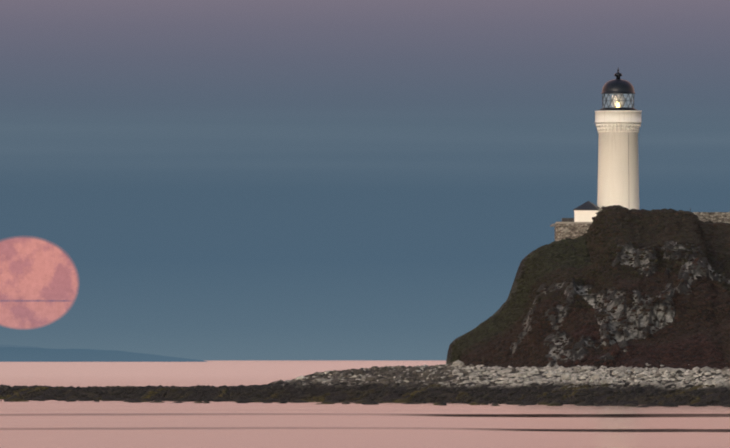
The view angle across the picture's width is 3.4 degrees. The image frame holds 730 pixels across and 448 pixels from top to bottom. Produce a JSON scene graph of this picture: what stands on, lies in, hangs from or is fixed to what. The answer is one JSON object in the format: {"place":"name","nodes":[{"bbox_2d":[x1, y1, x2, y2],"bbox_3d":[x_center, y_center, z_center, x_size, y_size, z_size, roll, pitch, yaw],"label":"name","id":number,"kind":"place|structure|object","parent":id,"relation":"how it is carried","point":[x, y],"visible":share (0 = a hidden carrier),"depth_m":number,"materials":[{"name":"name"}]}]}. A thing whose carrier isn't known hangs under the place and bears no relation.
{"place":"outdoors","nodes":[
{"label":"outdoors","id":0,"kind":"place"},
{"bbox_2d":[0,344,39,347],"bbox_3d":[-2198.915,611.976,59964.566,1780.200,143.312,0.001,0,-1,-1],"label":"hills","id":1,"kind":"structure","parent":0,"point":[18,346],"depth_m":59974.03,"materials":[{"name":"blue"}]},
{"bbox_2d":[0,237,77,328],"bbox_3d":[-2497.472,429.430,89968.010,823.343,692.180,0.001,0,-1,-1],"label":"moon","id":2,"kind":"object","parent":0,"point":[38,282],"visible":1,"depth_m":89969.45,"materials":[{"name":"pink"}]},
{"bbox_2d":[0,347,207,361],"bbox_3d":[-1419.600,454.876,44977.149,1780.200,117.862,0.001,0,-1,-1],"label":"hills","id":3,"kind":"structure","parent":0,"point":[13,354],"depth_m":44983.56,"materials":[{"name":"blue"}]},
{"bbox_2d":[0,361,729,447],"bbox_3d":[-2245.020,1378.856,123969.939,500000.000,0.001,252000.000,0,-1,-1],"label":"sea","id":4,"kind":"structure","parent":0,"point":[100,424],"depth_m":1137.50,"materials":[{"name":"pink liquid"}]},
{"bbox_2d":[0,395,729,406],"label":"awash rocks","id":5,"kind":"object","parent":4,"relation":"in","point":[16,398],"visible":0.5,"depth_m":1597.59,"materials":[{"name":"black stone"}]},
{"bbox_2d":[0,212,729,405],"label":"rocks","id":6,"kind":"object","parent":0,"point":[642,321],"depth_m":1715.07,"materials":[{"name":"black stone"}]},
{"bbox_2d":[0,382,729,405],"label":"shore rocks","id":7,"kind":"object","parent":6,"relation":"on","point":[57,391],"visible":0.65,"depth_m":1626.89,"materials":[{"name":"black stone"}]},
{"bbox_2d":[267,360,729,393],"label":"beach boulders","id":8,"kind":"object","parent":6,"relation":"on","point":[598,377],"visible":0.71,"depth_m":1601.55,"materials":[{"name":"grey stone"}]},
{"bbox_2d":[450,205,729,369],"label":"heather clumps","id":9,"kind":"object","parent":6,"relation":"on","point":[503,322],"visible":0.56,"depth_m":1730.27,"materials":[{"name":"brown plant"}]},
{"bbox_2d":[0,0,729,360],"label":"sky","id":10,"kind":"structure","parent":0,"point":[218,180],"materials":[{"name":"blue"}]},
{"bbox_2d":[555,224,591,240],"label":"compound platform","id":11,"kind":"structure","parent":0,"point":[565,231],"depth_m":1788.82,"materials":[{"name":"grey stone"}]},
{"bbox_2d":[562,218,573,221],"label":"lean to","id":12,"kind":"object","parent":11,"relation":"on","point":[567,219],"visible":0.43,"depth_m":1794.44,"materials":[{"name":"grey"}]},
{"bbox_2d":[574,210,598,221],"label":"store walls","id":13,"kind":"structure","parent":11,"relation":"on","point":[583,215],"depth_m":1793.99,"materials":[{"name":"white paint"}]},
{"bbox_2d":[573,201,599,209],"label":"roof","id":14,"kind":"structure","parent":13,"relation":"on","point":[588,205],"depth_m":1794.38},
{"bbox_2d":[595,110,641,209],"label":"lighthouse tower","id":15,"kind":"structure","parent":11,"relation":"on","point":[618,184],"depth_m":1796.44,"materials":[{"name":"white paint"}]},
{"bbox_2d":[611,94,624,106],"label":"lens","id":16,"kind":"object","parent":15,"relation":"on","point":[618,96],"depth_m":1798.69,"materials":[{"name":"beige"}]},
{"bbox_2d":[600,68,636,110],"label":"lantern room","id":17,"kind":"object","parent":15,"relation":"on","point":[617,85],"visible":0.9,"depth_m":1797.45,"materials":[{"name":"black metal"}]},
{"bbox_2d":[628,133,628,174],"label":"tower conduit","id":18,"kind":"object","parent":15,"relation":"attached to","point":[628,153],"visible":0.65,"depth_m":1796.44,"materials":[{"name":"grey"}]},
{"bbox_2d":[550,222,729,226],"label":"wall coping","id":19,"kind":"object","parent":11,"relation":"on","point":[552,225],"depth_m":1788.82,"materials":[{"name":"grey stone"}]},
{"bbox_2d":[692,212,729,221],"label":"boundary wall","id":20,"kind":"structure","parent":0,"point":[715,216],"depth_m":1789.73,"materials":[{"name":"grey stone"}]}
]}

